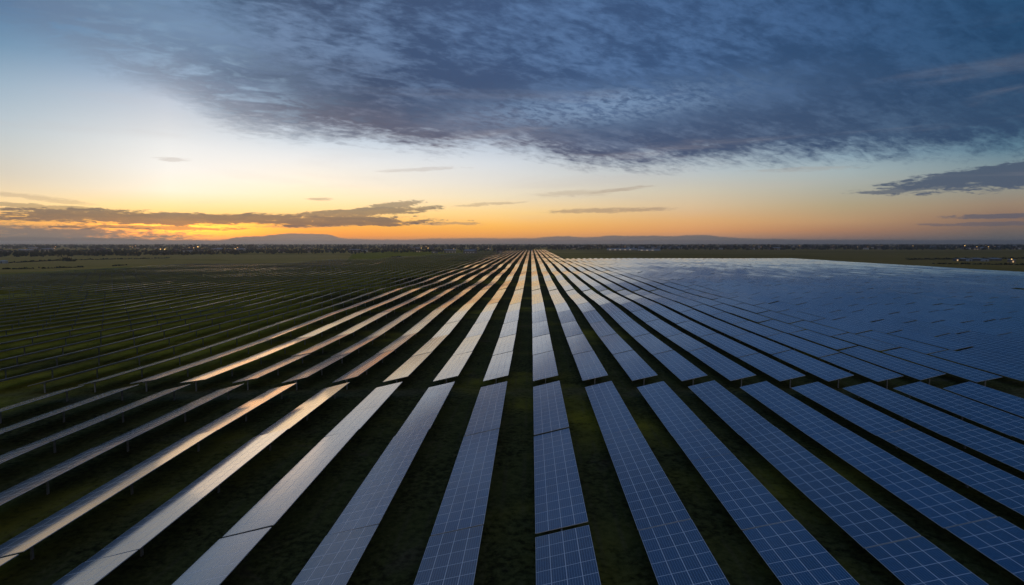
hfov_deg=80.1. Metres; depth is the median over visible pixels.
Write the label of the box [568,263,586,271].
solar row
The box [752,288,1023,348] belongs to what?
solar row
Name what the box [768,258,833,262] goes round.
solar row
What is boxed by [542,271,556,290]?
solar row
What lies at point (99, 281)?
solar row
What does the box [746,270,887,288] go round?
solar row
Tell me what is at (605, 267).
solar row
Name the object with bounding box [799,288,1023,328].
solar row
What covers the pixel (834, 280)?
solar row
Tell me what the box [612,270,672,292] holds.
solar row
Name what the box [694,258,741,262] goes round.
solar row
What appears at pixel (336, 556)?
solar row
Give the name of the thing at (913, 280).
solar row
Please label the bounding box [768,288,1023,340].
solar row
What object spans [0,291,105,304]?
solar row
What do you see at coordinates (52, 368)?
solar row
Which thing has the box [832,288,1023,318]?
solar row
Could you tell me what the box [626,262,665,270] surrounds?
solar row
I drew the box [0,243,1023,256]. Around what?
woodland
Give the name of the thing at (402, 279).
solar row
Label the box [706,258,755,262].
solar row
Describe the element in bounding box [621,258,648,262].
solar row
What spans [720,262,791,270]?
solar row
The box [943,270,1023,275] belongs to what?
solar row
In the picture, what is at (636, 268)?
solar row
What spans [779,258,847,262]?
solar row
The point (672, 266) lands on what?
solar row
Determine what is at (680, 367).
solar row
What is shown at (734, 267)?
solar row
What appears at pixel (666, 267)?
solar row
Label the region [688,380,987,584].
solar row
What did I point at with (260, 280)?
solar row
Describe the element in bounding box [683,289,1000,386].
solar row
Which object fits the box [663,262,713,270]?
solar row
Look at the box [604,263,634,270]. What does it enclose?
solar row
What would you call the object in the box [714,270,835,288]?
solar row
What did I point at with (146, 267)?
solar row
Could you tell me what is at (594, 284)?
solar row
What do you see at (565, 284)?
solar row
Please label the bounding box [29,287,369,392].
solar row
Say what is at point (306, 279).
solar row
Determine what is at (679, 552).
solar row
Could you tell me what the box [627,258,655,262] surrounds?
solar row
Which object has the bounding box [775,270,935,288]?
solar row
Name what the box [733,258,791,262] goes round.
solar row
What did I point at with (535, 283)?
solar row
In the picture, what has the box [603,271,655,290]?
solar row
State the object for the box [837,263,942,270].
solar row
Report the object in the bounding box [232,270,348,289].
solar row
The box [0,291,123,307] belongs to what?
solar row
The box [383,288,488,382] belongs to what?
solar row
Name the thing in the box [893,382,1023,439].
solar row
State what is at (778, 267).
solar row
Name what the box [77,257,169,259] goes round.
hedge
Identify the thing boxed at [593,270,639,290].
solar row
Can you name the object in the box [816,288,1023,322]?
solar row
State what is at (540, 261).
solar rows
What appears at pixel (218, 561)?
solar row
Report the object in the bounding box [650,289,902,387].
solar row
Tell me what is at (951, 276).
solar row
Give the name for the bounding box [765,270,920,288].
solar row
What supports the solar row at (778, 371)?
on the ground
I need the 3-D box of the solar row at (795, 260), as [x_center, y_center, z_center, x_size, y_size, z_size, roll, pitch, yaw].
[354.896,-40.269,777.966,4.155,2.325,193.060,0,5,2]
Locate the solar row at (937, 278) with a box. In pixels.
[843,270,1023,286]
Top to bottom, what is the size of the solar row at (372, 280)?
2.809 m
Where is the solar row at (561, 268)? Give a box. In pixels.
[553,262,566,271]
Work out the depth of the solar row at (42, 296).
256.59 m
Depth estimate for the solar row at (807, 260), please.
764.92 m
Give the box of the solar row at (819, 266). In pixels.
[771,262,863,270]
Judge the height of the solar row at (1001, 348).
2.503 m
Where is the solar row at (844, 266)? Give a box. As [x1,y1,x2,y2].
[792,262,891,270]
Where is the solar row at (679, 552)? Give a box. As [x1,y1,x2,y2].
[585,381,729,584]
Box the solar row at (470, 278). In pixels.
[449,271,484,288]
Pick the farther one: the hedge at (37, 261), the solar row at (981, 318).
the hedge at (37, 261)
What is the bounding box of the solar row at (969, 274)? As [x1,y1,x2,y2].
[912,270,1023,278]
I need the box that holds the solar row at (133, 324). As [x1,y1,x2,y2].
[1,288,300,353]
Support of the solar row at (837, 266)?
on the ground
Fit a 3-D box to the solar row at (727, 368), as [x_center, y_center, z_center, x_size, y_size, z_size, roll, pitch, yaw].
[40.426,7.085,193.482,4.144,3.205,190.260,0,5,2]
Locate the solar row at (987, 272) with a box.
[950,270,1023,274]
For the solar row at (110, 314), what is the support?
on the ground
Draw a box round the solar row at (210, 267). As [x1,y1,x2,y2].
[158,263,262,271]
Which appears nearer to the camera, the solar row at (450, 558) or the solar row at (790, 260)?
the solar row at (450, 558)
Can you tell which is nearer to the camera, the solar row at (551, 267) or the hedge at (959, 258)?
the solar row at (551, 267)
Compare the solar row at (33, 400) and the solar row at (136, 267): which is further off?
the solar row at (136, 267)
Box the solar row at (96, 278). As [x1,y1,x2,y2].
[0,272,184,286]
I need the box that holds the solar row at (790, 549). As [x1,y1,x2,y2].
[637,381,858,584]
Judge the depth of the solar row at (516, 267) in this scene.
555.57 m
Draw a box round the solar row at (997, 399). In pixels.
[943,382,1023,416]
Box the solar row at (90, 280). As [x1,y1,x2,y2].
[0,272,194,287]
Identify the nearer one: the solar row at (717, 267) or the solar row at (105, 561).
the solar row at (105, 561)
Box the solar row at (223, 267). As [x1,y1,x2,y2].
[180,263,277,271]
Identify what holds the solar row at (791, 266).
on the ground
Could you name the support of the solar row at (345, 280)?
on the ground
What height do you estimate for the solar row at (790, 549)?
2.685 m
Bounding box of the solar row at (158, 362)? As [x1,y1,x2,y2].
[80,288,384,391]
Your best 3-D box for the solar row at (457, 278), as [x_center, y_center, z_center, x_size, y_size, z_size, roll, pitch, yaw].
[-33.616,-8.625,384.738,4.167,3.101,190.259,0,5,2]
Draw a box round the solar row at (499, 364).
[483,289,522,383]
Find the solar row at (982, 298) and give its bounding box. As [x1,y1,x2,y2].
[901,288,1023,304]
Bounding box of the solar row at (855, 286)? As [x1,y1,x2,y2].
[736,270,871,288]
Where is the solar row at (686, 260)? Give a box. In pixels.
[666,258,706,262]
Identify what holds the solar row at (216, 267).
on the ground
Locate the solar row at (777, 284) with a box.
[695,270,804,288]
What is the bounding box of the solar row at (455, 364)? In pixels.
[433,289,505,382]
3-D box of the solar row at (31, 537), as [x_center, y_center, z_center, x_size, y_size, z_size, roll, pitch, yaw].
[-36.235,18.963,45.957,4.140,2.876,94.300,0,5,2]
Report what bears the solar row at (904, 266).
on the ground
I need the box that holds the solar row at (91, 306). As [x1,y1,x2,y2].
[0,290,194,320]
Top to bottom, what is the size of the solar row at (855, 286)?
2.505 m
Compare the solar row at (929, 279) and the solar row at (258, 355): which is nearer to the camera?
the solar row at (258, 355)
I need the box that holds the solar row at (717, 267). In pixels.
[686,262,745,270]
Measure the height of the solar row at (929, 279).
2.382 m
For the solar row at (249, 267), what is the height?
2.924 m
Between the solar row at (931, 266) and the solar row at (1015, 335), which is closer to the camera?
the solar row at (1015, 335)
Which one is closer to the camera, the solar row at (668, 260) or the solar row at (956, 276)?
the solar row at (956, 276)
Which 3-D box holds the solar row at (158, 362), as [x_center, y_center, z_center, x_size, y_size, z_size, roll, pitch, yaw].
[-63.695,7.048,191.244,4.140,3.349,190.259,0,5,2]
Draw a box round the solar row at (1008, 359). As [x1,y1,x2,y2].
[715,288,1023,368]
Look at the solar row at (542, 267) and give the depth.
545.26 m
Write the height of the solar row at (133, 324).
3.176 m
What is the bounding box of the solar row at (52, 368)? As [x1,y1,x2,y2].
[0,287,352,381]
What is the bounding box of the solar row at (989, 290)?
[961,287,1023,294]
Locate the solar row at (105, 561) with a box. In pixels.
[52,382,349,584]
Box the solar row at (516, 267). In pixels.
[512,263,519,271]
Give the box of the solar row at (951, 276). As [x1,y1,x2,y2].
[875,270,1023,282]
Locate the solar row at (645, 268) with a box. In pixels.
[619,262,655,270]
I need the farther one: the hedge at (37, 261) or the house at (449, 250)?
the house at (449, 250)
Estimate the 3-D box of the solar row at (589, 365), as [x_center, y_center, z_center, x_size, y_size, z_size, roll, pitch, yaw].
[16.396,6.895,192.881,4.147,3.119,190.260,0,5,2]
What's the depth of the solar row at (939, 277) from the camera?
382.23 m
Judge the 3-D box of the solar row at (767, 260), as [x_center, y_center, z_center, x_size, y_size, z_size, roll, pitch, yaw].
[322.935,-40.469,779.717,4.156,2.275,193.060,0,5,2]
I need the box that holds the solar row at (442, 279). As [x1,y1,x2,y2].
[415,271,463,291]
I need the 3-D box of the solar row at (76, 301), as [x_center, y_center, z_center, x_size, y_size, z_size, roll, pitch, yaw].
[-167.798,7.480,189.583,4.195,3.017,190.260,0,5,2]
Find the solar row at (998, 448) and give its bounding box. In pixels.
[843,382,1023,471]
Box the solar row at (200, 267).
[147,263,256,271]
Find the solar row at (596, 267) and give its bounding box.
[582,263,605,270]
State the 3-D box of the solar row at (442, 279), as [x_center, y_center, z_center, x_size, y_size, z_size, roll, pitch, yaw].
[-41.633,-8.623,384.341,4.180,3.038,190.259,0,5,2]
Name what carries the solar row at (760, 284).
on the ground
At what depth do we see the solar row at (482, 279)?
355.24 m
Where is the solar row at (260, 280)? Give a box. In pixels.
[197,270,329,293]
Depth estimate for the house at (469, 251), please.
1408.27 m
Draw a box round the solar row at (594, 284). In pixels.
[573,271,606,290]
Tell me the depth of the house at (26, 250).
1508.47 m
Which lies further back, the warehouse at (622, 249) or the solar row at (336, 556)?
the warehouse at (622, 249)
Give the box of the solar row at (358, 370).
[332,288,471,388]
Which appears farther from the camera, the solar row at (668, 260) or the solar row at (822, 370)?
the solar row at (668, 260)
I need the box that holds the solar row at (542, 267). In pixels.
[539,263,546,271]
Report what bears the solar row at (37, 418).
on the ground
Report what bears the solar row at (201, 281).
on the ground
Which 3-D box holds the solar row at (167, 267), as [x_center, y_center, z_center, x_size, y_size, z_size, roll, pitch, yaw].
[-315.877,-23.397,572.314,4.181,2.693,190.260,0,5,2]
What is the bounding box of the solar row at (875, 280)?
[786,270,952,288]
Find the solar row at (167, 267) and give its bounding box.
[113,264,214,270]
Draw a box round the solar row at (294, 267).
[258,263,332,271]
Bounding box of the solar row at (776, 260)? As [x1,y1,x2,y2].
[745,258,805,262]
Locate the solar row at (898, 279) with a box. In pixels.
[805,270,985,288]
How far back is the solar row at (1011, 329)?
190.33 m
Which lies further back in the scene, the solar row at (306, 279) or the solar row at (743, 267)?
the solar row at (743, 267)
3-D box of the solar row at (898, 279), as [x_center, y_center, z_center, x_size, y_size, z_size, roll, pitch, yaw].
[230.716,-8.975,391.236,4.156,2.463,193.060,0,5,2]
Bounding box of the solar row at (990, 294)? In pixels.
[934,288,1023,299]
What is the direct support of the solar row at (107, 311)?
on the ground
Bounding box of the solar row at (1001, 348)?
[734,289,1023,357]
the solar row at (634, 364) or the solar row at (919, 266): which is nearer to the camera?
the solar row at (634, 364)
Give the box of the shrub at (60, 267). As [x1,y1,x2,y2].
[38,266,83,268]
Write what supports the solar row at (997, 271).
on the ground
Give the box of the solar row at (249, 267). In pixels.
[211,263,296,272]
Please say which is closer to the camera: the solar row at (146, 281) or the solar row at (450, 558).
the solar row at (450, 558)
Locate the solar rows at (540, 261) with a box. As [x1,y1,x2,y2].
[4,249,577,301]
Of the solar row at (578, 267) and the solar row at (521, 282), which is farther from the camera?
the solar row at (578, 267)
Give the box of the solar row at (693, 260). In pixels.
[672,258,713,262]
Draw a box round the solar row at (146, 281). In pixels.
[60,271,249,293]
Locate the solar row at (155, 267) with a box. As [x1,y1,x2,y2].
[101,264,212,271]
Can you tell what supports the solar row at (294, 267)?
on the ground
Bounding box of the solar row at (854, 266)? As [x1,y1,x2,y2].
[809,263,899,270]
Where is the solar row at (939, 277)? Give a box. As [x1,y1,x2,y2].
[851,270,1023,284]
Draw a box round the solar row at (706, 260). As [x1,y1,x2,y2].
[683,258,727,262]
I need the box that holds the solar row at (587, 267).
[575,263,595,271]
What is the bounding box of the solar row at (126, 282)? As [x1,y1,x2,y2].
[43,272,236,291]
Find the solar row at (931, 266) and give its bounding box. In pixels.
[873,263,981,269]
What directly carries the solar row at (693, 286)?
on the ground
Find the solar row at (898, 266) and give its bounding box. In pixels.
[845,263,945,269]
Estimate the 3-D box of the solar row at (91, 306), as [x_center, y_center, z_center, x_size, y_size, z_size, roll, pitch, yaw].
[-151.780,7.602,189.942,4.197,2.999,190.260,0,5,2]
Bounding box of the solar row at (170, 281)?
[95,271,267,293]
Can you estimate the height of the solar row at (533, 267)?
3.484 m
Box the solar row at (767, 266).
[728,262,804,270]
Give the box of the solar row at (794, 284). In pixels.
[703,270,820,288]
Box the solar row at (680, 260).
[660,258,699,262]
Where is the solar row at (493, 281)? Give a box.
[481,271,505,290]
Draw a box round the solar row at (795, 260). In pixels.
[761,258,826,262]
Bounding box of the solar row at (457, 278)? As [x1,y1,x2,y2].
[432,271,473,291]
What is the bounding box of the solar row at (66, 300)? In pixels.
[0,291,140,311]
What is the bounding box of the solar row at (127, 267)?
[64,263,193,270]
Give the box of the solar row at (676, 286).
[623,270,690,290]
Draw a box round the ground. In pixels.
[0,244,1023,584]
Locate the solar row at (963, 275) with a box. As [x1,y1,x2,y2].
[892,270,1023,280]
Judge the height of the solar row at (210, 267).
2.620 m
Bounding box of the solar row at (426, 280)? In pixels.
[398,271,452,290]
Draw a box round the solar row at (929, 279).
[832,270,1023,287]
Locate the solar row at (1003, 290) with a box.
[981,288,1023,292]
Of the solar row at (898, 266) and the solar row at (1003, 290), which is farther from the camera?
the solar row at (898, 266)
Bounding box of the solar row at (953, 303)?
[852,288,1023,314]
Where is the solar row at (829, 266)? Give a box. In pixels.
[779,262,874,270]
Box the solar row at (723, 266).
[692,262,754,270]
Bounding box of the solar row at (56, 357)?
[0,288,332,377]
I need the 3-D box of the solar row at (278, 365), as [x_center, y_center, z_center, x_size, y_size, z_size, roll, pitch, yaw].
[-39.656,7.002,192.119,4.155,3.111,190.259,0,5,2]
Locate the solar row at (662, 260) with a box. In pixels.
[644,258,678,262]
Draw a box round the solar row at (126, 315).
[0,289,263,336]
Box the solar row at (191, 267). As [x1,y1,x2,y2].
[135,264,237,271]
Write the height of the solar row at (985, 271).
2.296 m
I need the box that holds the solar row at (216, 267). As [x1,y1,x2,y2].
[169,263,269,271]
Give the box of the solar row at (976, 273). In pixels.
[920,270,1023,277]
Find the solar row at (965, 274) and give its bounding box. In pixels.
[900,270,1021,279]
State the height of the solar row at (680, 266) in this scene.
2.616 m
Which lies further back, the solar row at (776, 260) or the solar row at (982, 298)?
the solar row at (776, 260)
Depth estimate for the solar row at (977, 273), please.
437.61 m
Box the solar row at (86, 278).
[2,272,173,285]
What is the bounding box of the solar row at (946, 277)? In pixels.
[864,270,1023,283]
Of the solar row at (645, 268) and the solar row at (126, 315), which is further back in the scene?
the solar row at (645, 268)
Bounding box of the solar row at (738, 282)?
[674,270,772,289]
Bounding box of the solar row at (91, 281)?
[1,272,204,289]
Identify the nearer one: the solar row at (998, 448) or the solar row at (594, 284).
the solar row at (998, 448)
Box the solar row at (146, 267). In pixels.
[88,263,212,271]
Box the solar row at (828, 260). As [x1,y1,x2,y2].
[791,258,862,262]
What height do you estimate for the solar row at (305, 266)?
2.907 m
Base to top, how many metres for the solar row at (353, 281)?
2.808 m
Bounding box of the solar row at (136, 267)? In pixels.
[74,263,202,271]
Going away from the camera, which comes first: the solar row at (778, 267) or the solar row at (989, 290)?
the solar row at (989, 290)
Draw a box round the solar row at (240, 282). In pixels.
[179,271,314,293]
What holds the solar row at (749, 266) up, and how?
on the ground
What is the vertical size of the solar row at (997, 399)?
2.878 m
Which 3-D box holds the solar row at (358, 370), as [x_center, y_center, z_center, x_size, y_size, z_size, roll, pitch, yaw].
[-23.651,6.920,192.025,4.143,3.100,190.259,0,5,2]
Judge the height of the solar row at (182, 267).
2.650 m
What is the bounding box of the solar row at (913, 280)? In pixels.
[815,270,1001,288]
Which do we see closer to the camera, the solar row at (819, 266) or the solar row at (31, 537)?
the solar row at (31, 537)
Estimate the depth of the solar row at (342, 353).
133.81 m
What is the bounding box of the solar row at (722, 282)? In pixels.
[665,270,757,289]
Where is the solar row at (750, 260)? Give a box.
[722,258,778,262]
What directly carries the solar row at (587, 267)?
on the ground
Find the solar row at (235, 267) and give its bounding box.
[191,263,284,271]
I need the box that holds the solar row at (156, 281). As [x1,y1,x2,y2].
[78,271,257,293]
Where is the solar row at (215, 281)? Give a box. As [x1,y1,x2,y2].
[145,271,298,290]
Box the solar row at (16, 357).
[0,289,313,364]
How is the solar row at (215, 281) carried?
on the ground
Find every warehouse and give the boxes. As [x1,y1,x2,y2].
[607,248,637,249]
[638,249,660,250]
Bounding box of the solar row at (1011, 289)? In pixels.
[998,288,1023,291]
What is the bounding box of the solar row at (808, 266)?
[763,262,848,269]
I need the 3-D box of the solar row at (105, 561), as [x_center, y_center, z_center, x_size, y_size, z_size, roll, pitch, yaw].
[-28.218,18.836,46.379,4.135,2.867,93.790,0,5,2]
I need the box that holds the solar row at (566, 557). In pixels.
[533,381,600,584]
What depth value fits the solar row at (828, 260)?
762.25 m
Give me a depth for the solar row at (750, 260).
765.86 m
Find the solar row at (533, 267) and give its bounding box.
[531,263,536,271]
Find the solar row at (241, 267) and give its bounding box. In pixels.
[198,263,290,273]
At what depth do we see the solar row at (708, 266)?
559.06 m
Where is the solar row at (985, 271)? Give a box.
[960,270,1020,273]
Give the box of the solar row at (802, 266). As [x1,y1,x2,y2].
[756,262,842,270]
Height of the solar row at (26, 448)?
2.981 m
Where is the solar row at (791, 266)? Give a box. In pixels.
[748,262,831,270]
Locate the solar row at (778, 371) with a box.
[617,290,805,387]
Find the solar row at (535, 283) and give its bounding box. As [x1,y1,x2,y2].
[532,271,539,289]
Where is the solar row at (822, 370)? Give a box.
[634,290,853,387]
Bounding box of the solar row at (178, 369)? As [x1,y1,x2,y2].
[130,288,401,391]
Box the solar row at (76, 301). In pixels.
[0,291,158,316]
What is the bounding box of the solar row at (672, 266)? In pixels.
[648,262,694,270]
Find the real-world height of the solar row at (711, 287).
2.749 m
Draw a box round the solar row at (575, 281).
[562,271,589,290]
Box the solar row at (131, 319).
[0,289,280,343]
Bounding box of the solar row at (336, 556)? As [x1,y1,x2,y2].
[292,382,454,584]
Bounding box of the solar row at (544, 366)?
[532,289,557,383]
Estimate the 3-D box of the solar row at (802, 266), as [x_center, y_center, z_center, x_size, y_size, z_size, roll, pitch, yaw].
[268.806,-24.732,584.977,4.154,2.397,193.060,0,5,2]
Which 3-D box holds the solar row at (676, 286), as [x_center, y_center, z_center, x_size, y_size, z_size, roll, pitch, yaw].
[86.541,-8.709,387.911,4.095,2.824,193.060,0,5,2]
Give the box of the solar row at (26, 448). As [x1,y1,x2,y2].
[0,384,189,463]
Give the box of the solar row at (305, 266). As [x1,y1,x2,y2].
[276,263,343,271]
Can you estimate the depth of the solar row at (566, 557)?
51.19 m
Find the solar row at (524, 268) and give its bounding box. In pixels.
[522,263,527,271]
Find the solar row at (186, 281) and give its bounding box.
[113,271,277,290]
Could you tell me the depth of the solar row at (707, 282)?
348.25 m
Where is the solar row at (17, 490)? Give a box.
[0,384,242,504]
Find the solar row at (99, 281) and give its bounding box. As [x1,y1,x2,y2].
[5,272,214,293]
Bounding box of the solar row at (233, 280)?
[162,270,311,291]
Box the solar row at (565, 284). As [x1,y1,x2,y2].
[552,271,573,290]
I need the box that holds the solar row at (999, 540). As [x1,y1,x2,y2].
[740,381,1023,580]
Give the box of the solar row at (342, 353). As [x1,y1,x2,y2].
[282,288,453,389]
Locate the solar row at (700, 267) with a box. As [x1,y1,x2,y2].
[671,263,725,270]
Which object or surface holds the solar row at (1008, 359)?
on the ground
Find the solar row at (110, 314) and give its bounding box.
[0,290,244,336]
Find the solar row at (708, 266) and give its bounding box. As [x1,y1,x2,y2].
[678,263,735,270]
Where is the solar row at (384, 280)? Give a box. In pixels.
[350,270,422,288]
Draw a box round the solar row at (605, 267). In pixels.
[590,262,614,270]
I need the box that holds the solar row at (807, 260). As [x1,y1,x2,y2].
[773,258,839,262]
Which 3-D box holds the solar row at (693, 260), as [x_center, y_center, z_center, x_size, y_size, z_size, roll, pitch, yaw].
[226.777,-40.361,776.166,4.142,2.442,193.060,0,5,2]
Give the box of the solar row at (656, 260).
[639,258,671,263]
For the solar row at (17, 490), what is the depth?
63.41 m
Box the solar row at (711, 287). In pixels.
[643,270,722,289]
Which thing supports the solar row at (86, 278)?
on the ground
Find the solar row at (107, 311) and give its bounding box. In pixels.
[0,290,227,330]
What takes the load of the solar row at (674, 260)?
on the ground
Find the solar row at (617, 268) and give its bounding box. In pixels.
[597,263,625,270]
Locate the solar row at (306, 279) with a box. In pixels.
[247,270,360,292]
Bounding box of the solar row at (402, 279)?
[367,270,433,288]
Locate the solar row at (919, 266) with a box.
[865,263,971,269]
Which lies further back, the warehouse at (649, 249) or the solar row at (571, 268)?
the warehouse at (649, 249)
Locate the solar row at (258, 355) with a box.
[181,288,419,390]
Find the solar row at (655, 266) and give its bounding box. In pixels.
[634,262,674,270]
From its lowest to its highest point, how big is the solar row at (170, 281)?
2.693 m
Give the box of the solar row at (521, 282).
[515,271,525,289]
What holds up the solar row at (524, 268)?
on the ground
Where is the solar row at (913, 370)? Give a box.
[665,288,944,384]
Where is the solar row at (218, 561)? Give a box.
[172,382,401,584]
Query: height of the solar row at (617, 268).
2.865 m
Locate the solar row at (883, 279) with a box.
[792,270,966,287]
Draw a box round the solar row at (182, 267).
[126,263,242,271]
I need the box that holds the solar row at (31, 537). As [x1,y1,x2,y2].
[0,383,295,565]
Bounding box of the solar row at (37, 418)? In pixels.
[0,384,138,433]
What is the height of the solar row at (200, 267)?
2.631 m
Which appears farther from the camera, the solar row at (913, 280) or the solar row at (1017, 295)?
the solar row at (913, 280)
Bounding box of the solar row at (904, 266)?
[852,263,952,269]
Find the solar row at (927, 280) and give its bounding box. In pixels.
[823,270,1017,288]
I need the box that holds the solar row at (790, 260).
[757,258,818,262]
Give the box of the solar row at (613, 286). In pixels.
[583,271,622,293]
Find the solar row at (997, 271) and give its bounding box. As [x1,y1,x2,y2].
[971,270,1023,273]
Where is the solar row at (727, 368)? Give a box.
[600,290,754,386]
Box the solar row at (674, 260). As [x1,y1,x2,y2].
[655,258,691,262]
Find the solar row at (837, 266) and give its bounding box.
[793,263,881,270]
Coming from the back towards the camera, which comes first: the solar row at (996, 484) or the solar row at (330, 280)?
the solar row at (330, 280)
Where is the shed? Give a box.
[989,258,1001,260]
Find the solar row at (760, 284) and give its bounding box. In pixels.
[686,270,789,289]
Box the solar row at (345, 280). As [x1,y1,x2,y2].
[301,270,390,288]
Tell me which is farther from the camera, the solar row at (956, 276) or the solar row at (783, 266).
the solar row at (783, 266)
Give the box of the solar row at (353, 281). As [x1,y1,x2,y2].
[316,270,401,291]
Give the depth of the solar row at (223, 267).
546.34 m
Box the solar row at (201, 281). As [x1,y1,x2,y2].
[129,271,287,293]
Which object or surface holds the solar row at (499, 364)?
on the ground
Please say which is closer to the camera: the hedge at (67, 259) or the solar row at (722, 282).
the solar row at (722, 282)
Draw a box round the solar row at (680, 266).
[656,262,703,270]
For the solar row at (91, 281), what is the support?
on the ground
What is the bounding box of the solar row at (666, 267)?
[642,263,685,270]
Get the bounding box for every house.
[18,249,33,251]
[444,249,455,252]
[463,250,476,252]
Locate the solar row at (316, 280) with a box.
[264,270,370,292]
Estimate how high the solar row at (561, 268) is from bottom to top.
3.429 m
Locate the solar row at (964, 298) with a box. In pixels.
[884,288,1023,307]
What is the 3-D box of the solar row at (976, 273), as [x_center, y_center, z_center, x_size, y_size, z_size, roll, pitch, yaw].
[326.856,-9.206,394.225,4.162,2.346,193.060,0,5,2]
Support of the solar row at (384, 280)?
on the ground
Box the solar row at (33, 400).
[0,385,83,423]
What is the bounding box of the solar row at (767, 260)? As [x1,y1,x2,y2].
[738,258,798,262]
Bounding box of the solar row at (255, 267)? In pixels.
[220,263,303,272]
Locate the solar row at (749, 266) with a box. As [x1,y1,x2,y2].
[714,262,784,270]
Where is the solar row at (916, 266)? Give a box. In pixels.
[859,263,963,269]
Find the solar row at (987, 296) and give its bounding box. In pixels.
[919,288,1023,301]
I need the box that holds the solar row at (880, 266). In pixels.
[832,263,924,269]
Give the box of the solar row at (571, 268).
[561,263,576,271]
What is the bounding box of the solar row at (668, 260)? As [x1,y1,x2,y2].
[650,258,685,262]
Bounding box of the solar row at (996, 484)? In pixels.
[792,382,1023,515]
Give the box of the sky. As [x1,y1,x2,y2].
[0,0,1023,243]
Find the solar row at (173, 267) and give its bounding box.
[115,263,234,271]
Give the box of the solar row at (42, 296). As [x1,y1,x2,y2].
[0,291,88,301]
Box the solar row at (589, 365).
[549,289,607,384]
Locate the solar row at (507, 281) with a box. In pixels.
[498,271,515,289]
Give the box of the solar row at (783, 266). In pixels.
[742,262,822,270]
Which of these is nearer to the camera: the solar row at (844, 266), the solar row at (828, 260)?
the solar row at (844, 266)
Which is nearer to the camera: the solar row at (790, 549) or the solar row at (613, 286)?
the solar row at (790, 549)
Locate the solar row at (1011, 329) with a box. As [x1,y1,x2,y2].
[786,288,1023,333]
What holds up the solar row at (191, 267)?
on the ground
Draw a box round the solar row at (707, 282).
[654,270,741,289]
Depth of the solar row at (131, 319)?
177.98 m
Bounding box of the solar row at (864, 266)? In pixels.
[806,262,905,269]
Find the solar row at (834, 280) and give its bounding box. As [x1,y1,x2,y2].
[755,270,903,288]
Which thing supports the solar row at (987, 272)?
on the ground
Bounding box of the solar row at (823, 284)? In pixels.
[726,270,854,288]
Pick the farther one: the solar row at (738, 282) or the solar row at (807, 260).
the solar row at (807, 260)
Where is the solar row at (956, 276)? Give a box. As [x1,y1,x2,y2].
[882,270,1023,281]
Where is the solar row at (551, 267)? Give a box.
[546,262,556,271]
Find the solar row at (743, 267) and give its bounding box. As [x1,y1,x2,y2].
[707,262,774,270]
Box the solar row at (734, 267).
[700,262,764,270]
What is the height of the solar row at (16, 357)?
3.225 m
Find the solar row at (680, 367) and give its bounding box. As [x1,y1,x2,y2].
[583,290,706,384]
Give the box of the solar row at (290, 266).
[251,263,323,272]
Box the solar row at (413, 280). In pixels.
[386,271,441,289]
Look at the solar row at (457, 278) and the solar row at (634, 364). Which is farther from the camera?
the solar row at (457, 278)
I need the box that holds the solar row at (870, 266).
[822,263,916,269]
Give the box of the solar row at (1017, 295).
[949,288,1023,296]
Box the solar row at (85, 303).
[1,290,178,315]
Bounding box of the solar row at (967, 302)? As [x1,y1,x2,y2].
[868,288,1023,310]
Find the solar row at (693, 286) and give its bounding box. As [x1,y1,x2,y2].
[633,270,706,290]
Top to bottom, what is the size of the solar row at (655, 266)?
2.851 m
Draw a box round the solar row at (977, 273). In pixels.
[931,270,1023,276]
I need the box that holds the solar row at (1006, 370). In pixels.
[699,289,1023,380]
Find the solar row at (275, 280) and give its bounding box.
[217,270,339,291]
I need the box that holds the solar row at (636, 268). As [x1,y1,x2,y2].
[612,262,644,270]
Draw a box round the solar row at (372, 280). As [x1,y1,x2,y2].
[334,270,411,288]
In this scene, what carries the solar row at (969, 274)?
on the ground
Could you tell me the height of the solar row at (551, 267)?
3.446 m
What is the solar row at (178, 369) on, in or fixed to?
on the ground
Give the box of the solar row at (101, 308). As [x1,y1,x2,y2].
[0,290,210,325]
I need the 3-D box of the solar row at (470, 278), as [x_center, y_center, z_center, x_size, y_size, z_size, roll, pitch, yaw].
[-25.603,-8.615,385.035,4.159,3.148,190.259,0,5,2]
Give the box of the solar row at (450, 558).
[414,381,506,584]
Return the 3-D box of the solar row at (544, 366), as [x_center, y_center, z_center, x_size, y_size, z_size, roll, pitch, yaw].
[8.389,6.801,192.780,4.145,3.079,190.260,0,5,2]
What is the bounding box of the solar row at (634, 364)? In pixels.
[566,290,656,385]
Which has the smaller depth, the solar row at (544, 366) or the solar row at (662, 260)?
the solar row at (544, 366)
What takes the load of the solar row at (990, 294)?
on the ground
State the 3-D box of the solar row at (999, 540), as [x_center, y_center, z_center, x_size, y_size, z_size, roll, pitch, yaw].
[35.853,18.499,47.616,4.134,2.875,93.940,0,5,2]
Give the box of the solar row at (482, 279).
[466,271,494,289]
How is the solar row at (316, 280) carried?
on the ground
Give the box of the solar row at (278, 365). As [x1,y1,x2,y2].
[233,288,436,389]
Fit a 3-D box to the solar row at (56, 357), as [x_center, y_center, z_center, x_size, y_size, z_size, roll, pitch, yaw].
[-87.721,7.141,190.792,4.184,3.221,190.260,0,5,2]
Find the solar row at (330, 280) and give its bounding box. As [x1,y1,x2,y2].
[278,270,380,289]
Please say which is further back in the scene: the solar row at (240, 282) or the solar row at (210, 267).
the solar row at (210, 267)
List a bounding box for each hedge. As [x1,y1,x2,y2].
[9,259,61,262]
[60,257,76,260]
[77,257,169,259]
[906,257,1023,259]
[932,262,1023,264]
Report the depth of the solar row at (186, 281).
341.23 m
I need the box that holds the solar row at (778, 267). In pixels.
[735,262,814,270]
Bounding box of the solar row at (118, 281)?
[25,272,223,293]
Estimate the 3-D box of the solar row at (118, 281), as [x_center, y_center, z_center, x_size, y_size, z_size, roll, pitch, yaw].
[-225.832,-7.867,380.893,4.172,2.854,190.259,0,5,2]
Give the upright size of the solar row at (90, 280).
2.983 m

